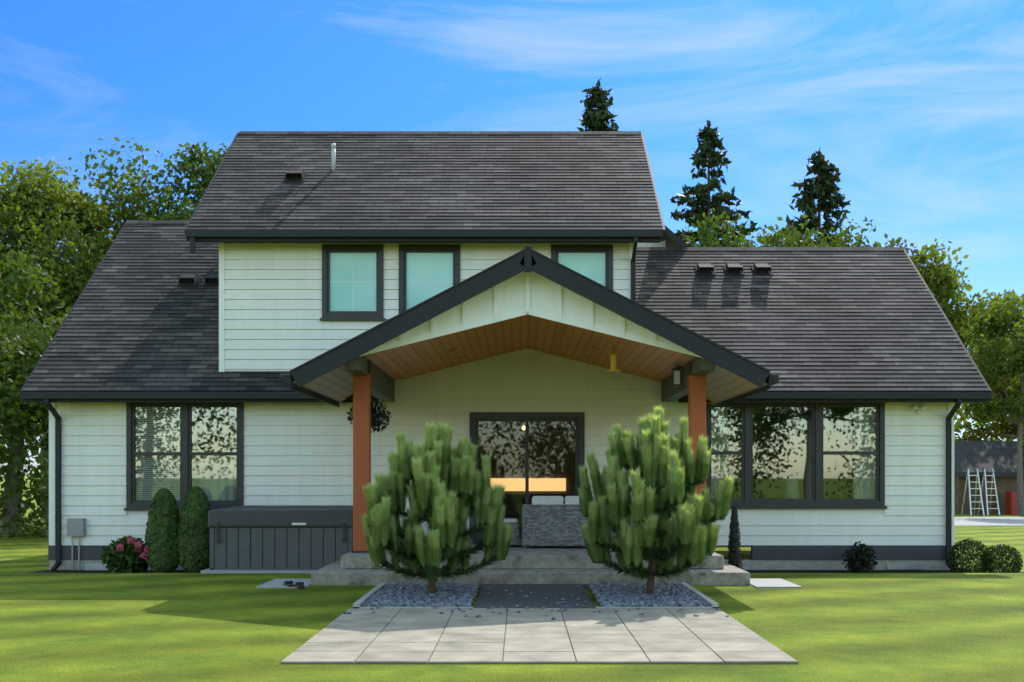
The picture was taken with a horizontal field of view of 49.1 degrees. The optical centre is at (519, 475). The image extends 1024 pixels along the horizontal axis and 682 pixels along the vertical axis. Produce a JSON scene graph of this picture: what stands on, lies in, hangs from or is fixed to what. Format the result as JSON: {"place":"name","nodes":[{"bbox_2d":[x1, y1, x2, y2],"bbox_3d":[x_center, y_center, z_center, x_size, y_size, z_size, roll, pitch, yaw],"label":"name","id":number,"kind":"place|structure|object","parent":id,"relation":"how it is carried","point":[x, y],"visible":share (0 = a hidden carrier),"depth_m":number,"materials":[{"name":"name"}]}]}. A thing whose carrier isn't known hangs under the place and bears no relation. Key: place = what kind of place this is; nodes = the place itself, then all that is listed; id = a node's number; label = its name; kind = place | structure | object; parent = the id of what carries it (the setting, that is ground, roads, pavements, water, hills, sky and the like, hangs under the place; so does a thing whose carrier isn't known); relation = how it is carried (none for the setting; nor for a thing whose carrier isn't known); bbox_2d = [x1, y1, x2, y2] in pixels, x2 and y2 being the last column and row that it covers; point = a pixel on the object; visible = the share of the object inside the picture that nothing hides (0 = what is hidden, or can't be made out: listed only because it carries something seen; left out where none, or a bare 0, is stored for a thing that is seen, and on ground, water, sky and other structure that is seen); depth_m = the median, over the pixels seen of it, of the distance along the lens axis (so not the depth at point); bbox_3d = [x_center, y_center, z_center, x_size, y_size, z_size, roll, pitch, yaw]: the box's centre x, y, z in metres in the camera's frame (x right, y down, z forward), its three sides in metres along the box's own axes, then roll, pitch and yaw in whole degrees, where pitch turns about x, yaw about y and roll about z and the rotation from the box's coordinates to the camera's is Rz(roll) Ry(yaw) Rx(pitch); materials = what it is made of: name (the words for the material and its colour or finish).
{"place":"outdoors","nodes":[
{"label":"outdoors","id":0,"kind":"place"},
{"bbox_2d":[0,157,195,330],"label":"tree","id":1,"kind":"object","parent":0,"point":[23,207],"visible":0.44,"depth_m":42.68,"materials":[{"name":"green plant"}]},
{"bbox_2d":[35,137,229,322],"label":"tree foliage","id":2,"kind":"object","parent":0,"point":[208,170],"visible":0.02,"depth_m":43.50,"materials":[{"name":"green plant"}]},
{"bbox_2d":[136,407,179,499],"bbox_3d":[-6.458,-0.385,20.075,0.833,1.703,0.034,0,0,0],"label":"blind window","id":3,"kind":"structure","parent":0,"point":[158,465],"depth_m":20.07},
{"bbox_2d":[226,528,347,567],"bbox_3d":[-3.737,1.091,18.600,2.165,0.758,2.140,0,0,0],"label":"batten","id":4,"kind":"object","parent":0,"point":[311,546],"visible":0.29,"depth_m":17.53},
{"bbox_2d":[219,243,634,398],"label":"house wall","id":5,"kind":"structure","parent":0,"point":[273,305],"depth_m":19.98,"materials":[{"name":"white wood"}]},
{"bbox_2d":[382,477,485,593],"bbox_3d":[-1.008,0.687,13.758,1.455,1.630,1.529,0,0,0],"label":"tree trunk","id":6,"kind":"object","parent":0,"point":[431,587],"visible":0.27,"depth_m":13.69,"materials":[{"name":"brown wood"}]},
{"bbox_2d":[369,472,504,583],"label":"pine branches","id":7,"kind":"object","parent":6,"relation":"attached to","point":[433,528],"visible":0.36,"depth_m":13.48,"materials":[{"name":"brown plant"}]},
{"bbox_2d":[365,443,510,574],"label":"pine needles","id":8,"kind":"object","parent":7,"relation":"on","point":[383,533],"visible":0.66,"depth_m":13.59,"materials":[{"name":"green plant"}]},
{"bbox_2d":[360,420,514,553],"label":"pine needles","id":9,"kind":"object","parent":8,"relation":"on","point":[438,437],"visible":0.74,"depth_m":13.56,"materials":[{"name":"green plant"}]},
{"bbox_2d":[55,399,947,544],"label":"house wall","id":10,"kind":"structure","parent":0,"point":[298,453],"depth_m":19.98,"materials":[{"name":"white wood"}]},
{"bbox_2d":[48,545,952,559],"bbox_3d":[-0.329,1.370,20.032,16.163,0.260,0.135,0,0,0],"label":"foundation skirting","id":11,"kind":"object","parent":10,"relation":"attached to","point":[806,552],"visible":0.43,"depth_m":19.96,"materials":[{"name":"grey concrete"}]},
{"bbox_2d":[49,242,953,544],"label":"corner boards","id":12,"kind":"object","parent":10,"relation":"attached to","point":[51,416],"visible":0.68,"depth_m":19.97,"materials":[{"name":"white wood"}]},
{"bbox_2d":[20,132,991,402],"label":"roof fascia gutters","id":13,"kind":"object","parent":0,"point":[426,236],"visible":0.75,"depth_m":19.38,"materials":[{"name":"black metal"}]},
{"bbox_2d":[0,476,1023,681],"bbox_3d":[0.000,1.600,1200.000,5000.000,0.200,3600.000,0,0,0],"label":"lawn","id":14,"kind":"structure","parent":0,"point":[241,627],"depth_m":11.07,"materials":[{"name":"green plant"}]},
{"bbox_2d":[0,302,28,336],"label":"tree foliage","id":15,"kind":"object","parent":14,"relation":"on","point":[9,309],"visible":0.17,"depth_m":37.22,"materials":[{"name":"green plant"}]},
{"bbox_2d":[1,329,45,532],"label":"tree","id":16,"kind":"object","parent":14,"relation":"on","point":[12,509],"visible":0.06,"depth_m":32.92,"materials":[{"name":"plant"}]},
{"bbox_2d":[0,249,70,436],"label":"tree foliage","id":17,"kind":"object","parent":16,"relation":"attached to","point":[30,274],"visible":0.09,"depth_m":31.85,"materials":[{"name":"green plant"}]},
{"bbox_2d":[0,202,61,518],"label":"tree","id":18,"kind":"object","parent":14,"relation":"on","point":[42,450],"visible":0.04,"depth_m":43.65,"materials":[{"name":"grey plant"}]},
{"bbox_2d":[0,298,71,537],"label":"tree","id":19,"kind":"object","parent":14,"relation":"on","point":[38,492],"visible":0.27,"depth_m":30.11,"materials":[{"name":"green plant"}]},
{"bbox_2d":[49,559,949,569],"bbox_3d":[-0.329,1.750,20.093,16.143,0.500,0.215,0,0,0],"label":"house foundation","id":20,"kind":"object","parent":14,"relation":"on","point":[748,564],"visible":0.07,"depth_m":19.98,"materials":[{"name":"grey concrete"}]},
{"bbox_2d":[201,568,801,587],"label":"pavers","id":21,"kind":"object","parent":14,"relation":"on","point":[754,582],"visible":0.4,"depth_m":15.83,"materials":[{"name":"grey concrete"}]},
{"bbox_2d":[210,528,352,569],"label":"hot tub cabinet panels","id":22,"kind":"object","parent":21,"relation":"on","point":[274,548],"visible":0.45,"depth_m":17.50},
{"bbox_2d":[210,523,349,542],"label":"straps","id":23,"kind":"object","parent":22,"relation":"attached to","point":[218,539],"visible":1,"depth_m":17.46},
{"bbox_2d":[208,505,352,527],"bbox_3d":[-3.737,0.666,18.600,2.265,0.294,2.240,0,0,0],"label":"hot tub cover","id":24,"kind":"object","parent":22,"relation":"on","point":[288,515],"visible":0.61,"depth_m":17.48,"materials":[{"name":"plastic"}]},
{"bbox_2d":[283,581,304,587],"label":"sandals","id":25,"kind":"object","parent":21,"relation":"on","point":[296,584],"visible":1,"depth_m":14.94,"materials":[{"name":"black rubber"}]},
{"bbox_2d":[44,237,961,570],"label":"downspouts","id":26,"kind":"object","parent":14,"relation":"on","point":[192,251],"visible":0.81,"depth_m":19.90,"materials":[{"name":"grey metal"}]},
{"bbox_2d":[0,404,1023,480],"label":"tree line","id":27,"kind":"object","parent":14,"relation":"on","point":[958,422],"depth_m":108.45,"materials":[{"name":"green plant"}]},
{"bbox_2d":[31,570,1023,572],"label":"mulch beds","id":28,"kind":"object","parent":14,"relation":"on","point":[749,571],"visible":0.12,"depth_m":19.66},
{"bbox_2d":[101,535,149,572],"bbox_3d":[-6.607,1.372,18.987,0.978,0.745,0.838,0,0,0],"label":"hydrangea","id":29,"kind":"object","parent":28,"relation":"on","point":[126,560],"depth_m":18.76,"materials":[{"name":"green plant"}]},
{"bbox_2d":[144,488,179,572],"bbox_3d":[-6.006,0.949,18.901,0.644,1.503,0.645,0,0,0],"label":"arborvitae","id":30,"kind":"object","parent":28,"relation":"on","point":[161,534],"visible":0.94,"depth_m":18.69,"materials":[{"name":"green plant"}]},
{"bbox_2d":[177,486,210,572],"bbox_3d":[-5.466,0.935,18.902,0.642,1.530,0.637,0,0,0],"label":"arborvitae","id":31,"kind":"object","parent":28,"relation":"on","point":[193,544],"visible":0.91,"depth_m":18.69,"materials":[{"name":"green plant"}]},
{"bbox_2d":[841,540,877,572],"bbox_3d":[5.853,1.419,19.306,0.620,0.611,0.603,0,0,0],"label":"ninebark shrub","id":32,"kind":"object","parent":28,"relation":"on","point":[858,556],"depth_m":19.20,"materials":[{"name":"plant"}]},
{"bbox_2d":[946,538,991,572],"bbox_3d":[7.633,1.393,19.004,0.750,0.684,0.736,0,0,0],"label":"box ball shrub","id":33,"kind":"object","parent":28,"relation":"on","point":[967,544],"depth_m":18.84,"materials":[{"name":"green plant"}]},
{"bbox_2d":[980,544,1023,572],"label":"box ball shrub","id":34,"kind":"object","parent":28,"relation":"on","point":[1001,552],"depth_m":18.63,"materials":[{"name":"green plant"}]},
{"bbox_2d":[311,539,749,584],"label":"porch steps","id":35,"kind":"structure","parent":14,"relation":"on","point":[520,564],"depth_m":15.35,"materials":[{"name":"grey concrete"}]},
{"bbox_2d":[353,374,705,550],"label":"porch posts","id":36,"kind":"object","parent":35,"relation":"on","point":[362,422],"visible":0.54,"depth_m":16.47,"materials":[{"name":"brown wood"}]},
{"bbox_2d":[351,360,690,552],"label":"porch post caps","id":37,"kind":"object","parent":36,"relation":"attached to","point":[370,371],"visible":0.23,"depth_m":16.46,"materials":[{"name":"black metal"}]},
{"bbox_2d":[345,356,714,401],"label":"porch beams","id":38,"kind":"structure","parent":36,"relation":"on","point":[382,386],"depth_m":17.45,"materials":[{"name":"grey wood"}]},
{"bbox_2d":[347,398,391,433],"bbox_3d":[-2.313,-0.916,17.203,0.705,0.570,0.638,0,0,0],"label":"hanging basket","id":39,"kind":"object","parent":38,"relation":"hanging from","point":[380,414],"depth_m":17.13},
{"bbox_2d":[371,392,378,425],"bbox_3d":[-2.309,-1.056,17.200,0.325,0.590,0.340,0,0,0],"label":"hanging basket","id":40,"kind":"object","parent":39,"relation":"attached to","point":[373,417],"visible":0.27,"depth_m":17.11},
{"bbox_2d":[471,587,599,606],"bbox_3d":[0.187,1.509,13.765,3.986,0.042,2.470,0,0,0],"label":"edging","id":41,"kind":"object","parent":14,"relation":"on","point":[588,588],"visible":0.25,"depth_m":13.68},
{"bbox_2d":[360,582,711,606],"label":"gravel stones","id":42,"kind":"object","parent":41,"relation":"on","point":[608,594],"visible":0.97,"depth_m":13.38,"materials":[{"name":"grey gravel"}]},
{"bbox_2d":[602,465,714,593],"bbox_3d":[1.640,0.627,13.695,1.539,1.753,1.546,0,0,0],"label":"tree trunk","id":43,"kind":"object","parent":42,"relation":"in","point":[650,581],"visible":0.24,"depth_m":13.68,"materials":[{"name":"brown wood"}]},
{"bbox_2d":[583,463,724,581],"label":"branches","id":44,"kind":"object","parent":43,"relation":"attached to","point":[682,543],"visible":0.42,"depth_m":13.27,"materials":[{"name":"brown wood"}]},
{"bbox_2d":[578,430,732,573],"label":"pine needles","id":45,"kind":"object","parent":44,"relation":"on","point":[695,552],"visible":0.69,"depth_m":13.43,"materials":[{"name":"green plant"}]},
{"bbox_2d":[578,403,735,554],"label":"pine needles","id":46,"kind":"object","parent":45,"relation":"on","point":[690,509],"visible":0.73,"depth_m":13.39,"materials":[{"name":"green plant"}]},
{"bbox_2d":[353,583,718,608],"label":"gravel bed kerb","id":47,"kind":"structure","parent":14,"relation":"on","point":[380,586],"depth_m":12.64,"materials":[{"name":"concrete"}]},
{"bbox_2d":[280,608,798,663],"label":"patio tiles","id":48,"kind":"object","parent":14,"relation":"on","point":[531,635],"visible":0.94,"depth_m":10.18,"materials":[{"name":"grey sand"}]},
{"bbox_2d":[342,585,728,619],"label":"gravel stones","id":49,"kind":"object","parent":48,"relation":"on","point":[544,597],"visible":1,"depth_m":12.37,"materials":[{"name":"stone"}]},
{"bbox_2d":[426,584,666,608],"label":"charcoal walk pavers","id":50,"kind":"object","parent":14,"relation":"on","point":[498,596],"visible":0.69,"depth_m":13.73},
{"bbox_2d":[684,123,754,246],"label":"tree trunk","id":51,"kind":"object","parent":14,"relation":"on","point":[708,193],"visible":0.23,"depth_m":74.92,"materials":[{"name":"brown plant"}]},
{"bbox_2d":[670,120,760,246],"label":"fir needles","id":52,"kind":"object","parent":51,"relation":"on","point":[708,143],"visible":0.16,"depth_m":74.56,"materials":[{"name":"green plant"}]},
{"bbox_2d":[726,506,742,568],"bbox_3d":[3.373,1.058,17.602,0.275,1.185,0.274,0,0,0],"label":"conical shrub","id":53,"kind":"object","parent":14,"relation":"on","point":[734,543],"depth_m":17.54,"materials":[{"name":"green plant"}]},
{"bbox_2d":[779,153,849,244],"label":"tree trunk","id":54,"kind":"object","parent":14,"relation":"on","point":[819,217],"visible":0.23,"depth_m":74.93,"materials":[{"name":"brown plant"}]},
{"bbox_2d":[772,146,850,246],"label":"evergreen tree","id":55,"kind":"object","parent":54,"relation":"on","point":[811,192],"visible":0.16,"depth_m":74.49,"materials":[{"name":"green plant"}]},
{"bbox_2d":[961,469,999,514],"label":"ladders","id":56,"kind":"object","parent":14,"relation":"on","point":[980,488],"visible":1,"depth_m":48.70,"materials":[{"name":"silver metal"}]},
{"bbox_2d":[954,517,1023,525],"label":"neighbour drive","id":57,"kind":"structure","parent":14,"relation":"on","point":[988,521],"depth_m":41.37,"materials":[{"name":"grey concrete"}]},
{"bbox_2d":[981,330,1023,515],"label":"tree trunk","id":58,"kind":"object","parent":14,"relation":"on","point":[1020,499],"visible":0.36,"depth_m":47.96,"materials":[{"name":"grey plant"}]},
{"bbox_2d":[954,289,1023,427],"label":"tree","id":59,"kind":"object","parent":58,"relation":"on","point":[997,362],"visible":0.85,"depth_m":47.95,"materials":[{"name":"green plant"}]},
{"bbox_2d":[981,416,1023,438],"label":"tree","id":60,"kind":"object","parent":14,"relation":"on","point":[1013,436],"visible":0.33,"depth_m":58.35,"materials":[{"name":"green plant"}]},
{"bbox_2d":[954,339,1023,440],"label":"tree","id":61,"kind":"object","parent":60,"relation":"attached to","point":[1002,426],"visible":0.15,"depth_m":58.84,"materials":[{"name":"green plant"}]},
{"bbox_2d":[1006,492,1017,514],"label":"barrel","id":62,"kind":"object","parent":14,"relation":"on","point":[1011,504],"visible":0.71,"depth_m":48.81,"materials":[{"name":"red paint"}]},
{"bbox_3d":[-0.329,-2.647,25.000,16.143,8.693,10.000,0,0,0],"label":"house","id":63,"kind":"object","parent":14,"relation":"on","visible":0},
{"bbox_2d":[67,518,85,535],"bbox_3d":[-7.893,0.914,19.925,0.300,0.314,0.110,0,0,0],"label":"utility box","id":64,"kind":"object","parent":63,"relation":"attached to","point":[76,526],"visible":1,"depth_m":19.87,"materials":[{"name":"grey metal"}]},
{"bbox_2d":[135,407,853,499],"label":"window blinds","id":65,"kind":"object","parent":63,"relation":"attached to","point":[782,444],"depth_m":23.50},
{"bbox_2d":[192,407,875,499],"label":"window curtains","id":66,"kind":"object","parent":65,"relation":"attached to","point":[214,477],"depth_m":20.13,"materials":[{"name":"grey"}]},
{"bbox_2d":[72,536,921,569],"bbox_3d":[-0.402,1.386,19.952,15.146,0.629,0.072,0,0,0],"label":"conduit and crawl vents","id":67,"kind":"object","parent":63,"relation":"attached to","point":[904,566],"visible":0.72,"depth_m":19.96,"materials":[{"name":"grey metal"}]},
{"bbox_2d":[124,244,886,509],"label":"window frames","id":68,"kind":"structure","parent":63,"relation":"attached to","point":[746,501],"depth_m":19.95,"materials":[{"name":"black metal"}]},
{"bbox_2d":[330,253,604,310],"bbox_3d":[-0.936,-3.465,20.025,4.926,1.053,0.001,0,0,0],"label":"window glass","id":69,"kind":"object","parent":68,"relation":"in","point":[591,266],"visible":0.67,"depth_m":20.02,"materials":[{"name":"teal glass"}]},
{"bbox_2d":[353,253,429,310],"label":"window grilles","id":70,"kind":"object","parent":69,"relation":"attached to","point":[353,279],"depth_m":20.02,"materials":[{"name":"black metal"}]},
{"bbox_2d":[22,134,989,391],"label":"roof shingles","id":71,"kind":"object","parent":63,"relation":"attached to","point":[138,319],"visible":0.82,"depth_m":21.25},
{"bbox_2d":[331,143,335,169],"bbox_3d":[-3.598,-6.139,21.618,0.105,0.550,0.110,0,0,0],"label":"vent pipe","id":72,"kind":"object","parent":71,"relation":"on","point":[333,146],"visible":1,"depth_m":21.58,"materials":[{"name":"white plastic"}]},
{"bbox_2d":[177,168,772,285],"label":"roof vents","id":73,"kind":"object","parent":71,"relation":"on","point":[300,175],"visible":0.93,"depth_m":22.86,"materials":[{"name":"black metal"}]},
{"bbox_2d":[126,131,903,250],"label":"roof ridge caps","id":74,"kind":"object","parent":71,"relation":"on","point":[574,132],"visible":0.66,"depth_m":23.82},
{"bbox_2d":[666,227,687,246],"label":"cross gable roof","id":75,"kind":"structure","parent":71,"relation":"attached to","point":[668,244],"depth_m":25.02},
{"bbox_2d":[665,226,689,246],"bbox_3d":[3.395,-5.053,24.247,0.896,0.778,0.500,0,0,0],"label":"cross gable rake","id":76,"kind":"object","parent":75,"relation":"attached to","point":[673,239],"visible":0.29,"depth_m":24.00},
{"bbox_2d":[479,421,574,530],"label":"room door","id":77,"kind":"structure","parent":63,"relation":"attached to","point":[551,449],"depth_m":24.50,"materials":[{"name":"grey"}]},
{"bbox_2d":[469,412,584,538],"bbox_3d":[0.126,0.001,20.000,2.051,2.264,0.100,0,0,0],"label":"door frame","id":78,"kind":"object","parent":63,"relation":"attached to","point":[577,418],"visible":0.49,"depth_m":19.95,"materials":[{"name":"black metal"}]},
{"bbox_2d":[911,405,925,413],"bbox_3d":[7.086,-1.175,19.923,0.248,0.167,0.155,0,0,0],"label":"wall flood light","id":79,"kind":"object","parent":63,"relation":"attached to","point":[917,409],"visible":1,"depth_m":19.87,"materials":[{"name":"white"}]},
{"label":"tree trunk","id":80,"kind":"object","parent":14,"relation":"on","visible":0},
{"bbox_2d":[738,215,950,317],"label":"tree","id":81,"kind":"object","parent":80,"relation":"attached to","point":[808,241],"visible":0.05,"depth_m":61.99,"materials":[{"name":"green plant"}]},
{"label":"tree trunk","id":82,"kind":"object","parent":14,"relation":"on","visible":0},
{"bbox_2d":[954,343,1023,433],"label":"tree","id":83,"kind":"object","parent":82,"relation":"on","point":[963,418],"visible":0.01,"depth_m":71.78,"materials":[{"name":"green plant"}]},
{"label":"fir trunk","id":84,"kind":"object","parent":14,"relation":"on","visible":0},
{"bbox_2d":[577,77,619,130],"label":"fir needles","id":85,"kind":"object","parent":84,"relation":"on","point":[599,100],"visible":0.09,"depth_m":74.46,"materials":[{"name":"green plant"}]},
{"bbox_3d":[0.138,-2.273,17.825,6.555,1.683,5.050,0,0,0],"label":"porch","id":86,"kind":"object","parent":14,"relation":"on","visible":0},
{"bbox_2d":[470,517,482,544],"bbox_3d":[-0.585,0.908,18.600,0.480,0.450,0.480,0,0,0],"label":"planter pot","id":87,"kind":"object","parent":86,"relation":"on","point":[475,539],"visible":0.13,"depth_m":18.46,"materials":[{"name":"grey"}]},
{"bbox_2d":[503,504,632,548],"bbox_3d":[0.724,0.790,17.825,2.282,0.686,0.850,0,0,0],"label":"wicker sofa","id":88,"kind":"object","parent":86,"relation":"on","point":[551,524],"visible":0.53,"depth_m":17.40,"materials":[{"name":"grey wicker"}]},
{"bbox_2d":[502,496,594,523],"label":"sofa cushions","id":89,"kind":"object","parent":88,"relation":"on","point":[553,499],"visible":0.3,"depth_m":17.53,"materials":[{"name":"grey fabric"}]},
{"bbox_2d":[607,350,620,371],"bbox_3d":[1.421,-1.746,17.000,0.209,0.320,0.220,0,0,0],"label":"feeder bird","id":90,"kind":"object","parent":86,"relation":"hanging from","point":[613,354],"visible":1,"depth_m":16.95},
{"bbox_2d":[613,347,682,386],"bbox_3d":[1.961,-1.664,17.196,1.149,0.568,0.146,0,0,-13],"label":"porch lantern frame","id":91,"kind":"object","parent":86,"relation":"hanging from","point":[677,368],"visible":1,"depth_m":17.24,"materials":[{"name":"black metal"}]},
{"bbox_2d":[674,371,679,383],"bbox_3d":[2.413,-1.515,17.300,0.100,0.210,0.100,0,0,0],"label":"porch lantern glass","id":92,"kind":"object","parent":91,"relation":"in","point":[676,377],"visible":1,"depth_m":17.25,"materials":[{"name":"white glass"}]},
{"bbox_2d":[0,0,1023,475],"label":"sky","id":93,"kind":"structure","parent":0,"point":[917,105],"materials":[{"name":"blue"}]},
{"bbox_2d":[490,478,565,490],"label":"light panel","id":94,"kind":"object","parent":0,"point":[537,484],"depth_m":24.44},
{"bbox_2d":[281,246,778,406],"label":"porch barge boards","id":95,"kind":"object","parent":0,"point":[527,259],"visible":0.82,"depth_m":15.27,"materials":[{"name":"black wood"}]},
{"bbox_2d":[292,364,767,405],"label":"porch soffit","id":96,"kind":"structure","parent":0,"point":[722,384],"depth_m":17.12,"materials":[{"name":"wood"}]},
{"bbox_2d":[364,315,696,381],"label":"porch ceiling","id":97,"kind":"structure","parent":0,"point":[575,343],"depth_m":17.50,"materials":[{"name":"brown wood"}]},
{"bbox_2d":[448,347,599,358],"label":"porch ceiling lights","id":98,"kind":"object","parent":97,"relation":"attached to","point":[466,356],"visible":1,"depth_m":17.65},
{"bbox_2d":[386,271,676,344],"bbox_3d":[0.141,-2.282,15.620,5.195,1.366,0.001,0,0,0],"label":"gable siding","id":99,"kind":"object","parent":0,"point":[512,294],"visible":0.4,"depth_m":15.62,"materials":[{"name":"white wood"}]},
{"bbox_2d":[359,272,701,357],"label":"porch gable battens","id":100,"kind":"object","parent":99,"relation":"attached to","point":[527,310],"visible":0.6,"depth_m":15.60,"materials":[{"name":"white wood"}]},
{"bbox_2d":[634,376,660,398],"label":"porch wall","id":101,"kind":"structure","parent":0,"point":[646,388],"depth_m":19.98,"materials":[{"name":"beige paint"}]},
{"bbox_2d":[637,240,665,246],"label":"cross gable wall","id":102,"kind":"structure","parent":0,"point":[662,244],"depth_m":24.55,"materials":[{"name":"white wood"}]},
{"bbox_2d":[784,478,799,498],"bbox_3d":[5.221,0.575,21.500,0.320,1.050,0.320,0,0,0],"label":"lampshade","id":103,"kind":"object","parent":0,"point":[791,488],"visible":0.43,"depth_m":21.39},
{"bbox_2d":[954,477,1023,513],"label":"shed walls","id":104,"kind":"structure","parent":0,"point":[1004,485],"depth_m":50.00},
{"bbox_2d":[954,441,1023,476],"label":"shed roof","id":105,"kind":"structure","parent":104,"relation":"on","point":[999,458],"depth_m":50.78,"materials":[{"name":"grey"}]},
{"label":"tree trunk","id":106,"kind":"object","parent":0,"visible":0},
{"bbox_2d":[683,208,793,246],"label":"tree","id":107,"kind":"object","parent":106,"relation":"attached to","point":[731,240],"visible":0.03,"depth_m":59.63,"materials":[{"name":"green plant"}]},
{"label":"tree trunk","id":108,"kind":"object","parent":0,"visible":0},
{"bbox_2d":[906,238,1021,380],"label":"tree","id":109,"kind":"object","parent":108,"relation":"attached to","point":[932,274],"visible":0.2,"depth_m":60.85,"materials":[{"name":"green plant"}]}
]}

